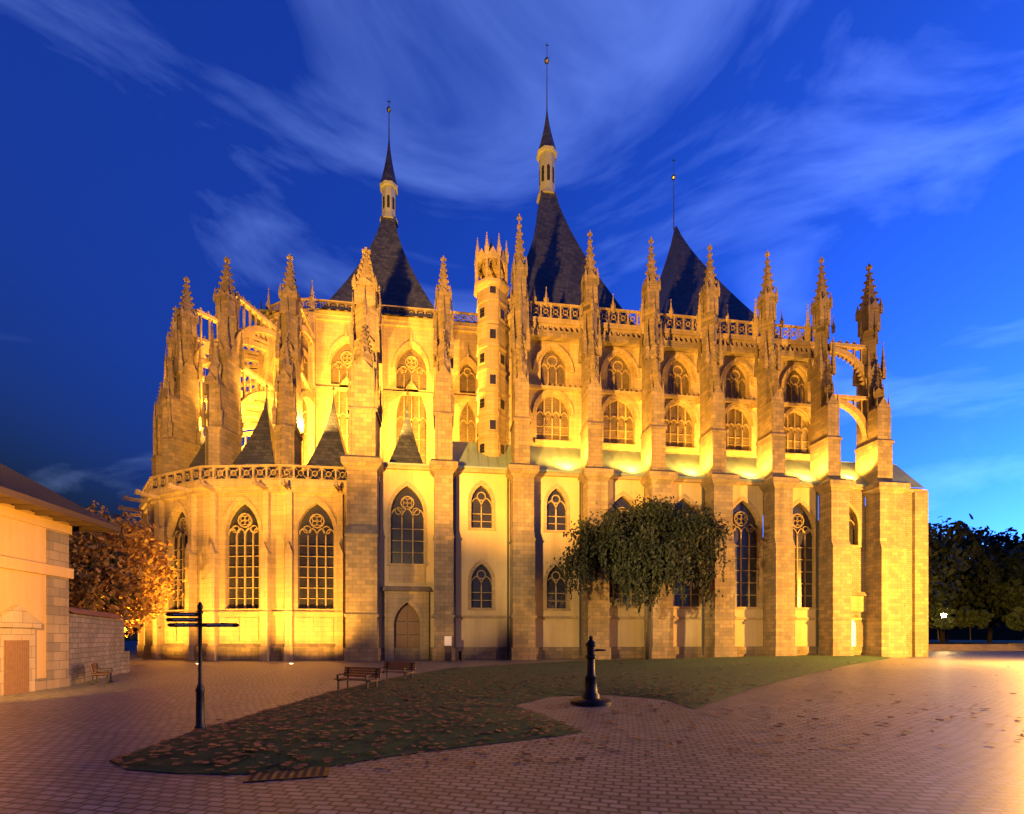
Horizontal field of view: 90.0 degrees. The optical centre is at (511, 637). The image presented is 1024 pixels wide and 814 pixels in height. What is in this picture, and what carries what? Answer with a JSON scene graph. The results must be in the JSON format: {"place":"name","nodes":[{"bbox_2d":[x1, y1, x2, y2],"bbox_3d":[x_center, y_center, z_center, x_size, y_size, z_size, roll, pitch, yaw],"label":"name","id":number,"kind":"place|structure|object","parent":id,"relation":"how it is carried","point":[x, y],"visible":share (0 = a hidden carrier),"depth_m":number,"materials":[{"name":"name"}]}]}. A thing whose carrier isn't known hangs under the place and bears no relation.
{"place":"outdoors","nodes":[
{"label":"outdoors","id":0,"kind":"place"},
{"bbox_2d":[0,641,1023,813],"bbox_3d":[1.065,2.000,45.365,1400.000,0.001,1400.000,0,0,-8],"label":"ground","id":1,"kind":"structure","parent":0,"point":[60,748],"depth_m":8.90,"materials":[{"name":"stone"}]},
{"bbox_2d":[0,463,121,695],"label":"building","id":2,"kind":"structure","parent":1,"relation":"on","point":[39,524],"depth_m":19.01,"materials":[{"name":"yellow paint"}]},
{"bbox_2d":[69,607,129,685],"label":"stone wall","id":3,"kind":"structure","parent":1,"relation":"on","point":[96,636],"depth_m":24.06,"materials":[{"name":"grey stone"}]},
{"bbox_2d":[90,662,112,684],"bbox_3d":[-17.806,1.558,22.228,0.640,0.885,1.800,0,0,-33],"label":"bench","id":4,"kind":"object","parent":1,"relation":"on","point":[96,669],"visible":0.99,"depth_m":21.77,"materials":[{"name":"brown wood"}]},
{"bbox_2d":[69,549,137,652],"bbox_3d":[-52.015,-3.080,62.333,14.190,16.213,14.790,0,0,-8],"label":"tree","id":5,"kind":"object","parent":1,"relation":"on","point":[132,637],"depth_m":64.20,"materials":[{"name":"green plant"}]},
{"bbox_2d":[69,543,142,635],"bbox_3d":[-35.160,-2.740,42.153,8.047,10.542,8.285,0,0,-8],"label":"tree","id":6,"kind":"object","parent":1,"relation":"on","point":[113,600],"depth_m":41.76,"materials":[{"name":"plant"}]},
{"bbox_2d":[69,500,186,635],"bbox_3d":[-31.464,-4.088,39.967,10.244,13.198,10.524,0,0,-8],"label":"autumn tree","id":7,"kind":"object","parent":1,"relation":"on","point":[134,539],"depth_m":38.88,"materials":[{"name":"orange plant"}]},
{"bbox_2d":[165,602,238,729],"bbox_3d":[-6.750,0.610,11.163,1.620,2.780,0.220,0,0,0],"label":"signpost","id":8,"kind":"object","parent":1,"relation":"on","point":[200,708],"visible":0.98,"depth_m":11.15,"materials":[{"name":"black metal"}]},
{"bbox_2d":[118,382,422,660],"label":"church chevet chapels","id":9,"kind":"object","parent":1,"relation":"on","point":[257,548],"visible":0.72,"depth_m":44.83,"materials":[{"name":"beige stone"}]},
{"bbox_2d":[258,280,477,480],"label":"upper church wall","id":10,"kind":"structure","parent":9,"relation":"on","point":[407,351],"depth_m":56.65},
{"bbox_2d":[243,766,329,781],"bbox_3d":[-3.252,1.986,7.477,1.100,0.016,0.600,0,0,-16],"label":"drain grate","id":11,"kind":"object","parent":1,"relation":"on","point":[292,773],"visible":0.96,"depth_m":7.40,"materials":[{"name":"black metal"}]},
{"bbox_2d":[334,667,381,690],"bbox_3d":[-5.705,1.558,18.889,1.800,0.885,0.640,0,0,27],"label":"bench","id":12,"kind":"object","parent":1,"relation":"on","point":[363,673],"visible":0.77,"depth_m":18.98,"materials":[{"name":"brown wood"}]},
{"bbox_2d":[379,661,415,680],"bbox_3d":[-5.235,1.558,23.068,1.800,0.885,0.640,0,0,27],"label":"bench","id":13,"kind":"object","parent":1,"relation":"on","point":[403,666],"visible":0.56,"depth_m":23.16,"materials":[{"name":"brown wood"}]},
{"bbox_2d":[444,636,451,660],"bbox_3d":[-5.430,0.950,43.438,0.600,2.100,0.140,0,0,-8],"label":"info panel","id":14,"kind":"object","parent":1,"relation":"on","point":[447,648],"visible":0.95,"depth_m":43.37,"materials":[{"name":"white"}]},
{"bbox_2d":[459,651,463,660],"bbox_3d":[-4.274,1.575,43.096,0.440,0.850,0.440,0,0,-8],"label":"litter bin","id":15,"kind":"object","parent":1,"relation":"on","point":[461,655],"visible":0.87,"depth_m":42.93,"materials":[{"name":"black metal"}]},
{"bbox_2d":[109,655,891,773],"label":"lawn","id":16,"kind":"structure","parent":1,"relation":"on","point":[770,672],"depth_m":13.62,"materials":[{"name":"green plant"}]},
{"bbox_2d":[113,652,1023,771],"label":"fallen leaves","id":17,"kind":"object","parent":16,"relation":"on","point":[118,758],"visible":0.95,"depth_m":11.06,"materials":[{"name":"brown plant"}]},
{"bbox_2d":[547,493,738,658],"bbox_3d":[10.781,-4.993,42.044,16.111,14.013,8.353,0,0,-8],"label":"tree","id":18,"kind":"object","parent":16,"relation":"on","point":[665,548],"depth_m":40.96,"materials":[{"name":"green plant"}]},
{"bbox_2d":[125,618,1023,640],"bbox_3d":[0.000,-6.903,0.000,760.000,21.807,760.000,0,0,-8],"label":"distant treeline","id":19,"kind":"object","parent":1,"relation":"on","point":[1001,632],"visible":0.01,"depth_m":280.47,"materials":[{"name":"green plant"}]},
{"bbox_2d":[570,636,611,706],"bbox_3d":[2.372,0.970,15.385,1.240,2.060,1.240,0,0,0],"label":"water pump","id":20,"kind":"object","parent":1,"relation":"on","point":[590,697],"visible":1,"depth_m":15.23,"materials":[{"name":"black metal"}]},
{"bbox_2d":[341,440,927,660],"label":"church wall","id":21,"kind":"structure","parent":1,"relation":"on","point":[467,545],"depth_m":48.04,"materials":[{"name":"beige stone"}]},
{"bbox_2d":[474,233,508,456],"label":"stair tower","id":22,"kind":"structure","parent":21,"relation":"on","point":[491,289],"depth_m":48.28,"materials":[{"name":"beige stone"}]},
{"bbox_2d":[503,274,835,509],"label":"church hall","id":23,"kind":"structure","parent":21,"relation":"on","point":[554,369],"depth_m":52.25,"materials":[{"name":"beige stone"}]},
{"bbox_2d":[246,44,779,337],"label":"church tent roofs","id":24,"kind":"structure","parent":23,"relation":"on","point":[556,260],"depth_m":60.11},
{"bbox_2d":[928,640,1023,650],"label":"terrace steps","id":25,"kind":"structure","parent":1,"relation":"on","point":[979,645],"depth_m":77.52,"materials":[{"name":"stone"}]},
{"bbox_2d":[928,566,953,623],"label":"tree","id":26,"kind":"object","parent":25,"relation":"on","point":[934,595],"visible":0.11,"depth_m":84.94,"materials":[{"name":"green plant"}]},
{"bbox_2d":[928,602,956,639],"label":"small tree","id":27,"kind":"object","parent":25,"relation":"on","point":[937,621],"depth_m":82.80,"materials":[{"name":"green plant"}]},
{"bbox_2d":[928,523,970,606],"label":"tree","id":28,"kind":"object","parent":25,"relation":"on","point":[945,556],"visible":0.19,"depth_m":89.89,"materials":[{"name":"green plant"}]},
{"bbox_2d":[933,532,984,641],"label":"tree","id":29,"kind":"object","parent":25,"relation":"on","point":[954,628],"depth_m":116.57,"materials":[{"name":"green plant"}]},
{"bbox_2d":[928,513,1010,642],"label":"tree","id":30,"kind":"object","parent":25,"relation":"on","point":[961,529],"depth_m":94.63,"materials":[{"name":"green plant"}]},
{"bbox_2d":[954,605,993,639],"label":"small tree","id":31,"kind":"object","parent":25,"relation":"on","point":[980,622],"depth_m":85.13,"materials":[{"name":"green plant"}]},
{"bbox_2d":[938,527,1023,641],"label":"tree","id":32,"kind":"object","parent":25,"relation":"on","point":[999,536],"depth_m":101.54,"materials":[{"name":"green plant"}]},
{"bbox_2d":[978,544,1023,626],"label":"tree","id":33,"kind":"object","parent":25,"relation":"on","point":[1008,595],"visible":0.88,"depth_m":88.04,"materials":[{"name":"green plant"}]},
{"bbox_2d":[1001,606,1023,639],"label":"small tree","id":34,"kind":"object","parent":25,"relation":"on","point":[1013,619],"depth_m":84.13,"materials":[{"name":"green plant"}]},
{"bbox_2d":[0,0,1023,597],"label":"sky","id":35,"kind":"structure","parent":0,"point":[145,145],"materials":[{"name":"blue"}]},
{"bbox_2d":[151,213,893,488],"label":"flying buttresses","id":36,"kind":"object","parent":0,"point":[182,416],"visible":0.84,"depth_m":48.95,"materials":[{"name":"beige stone"}]}
]}

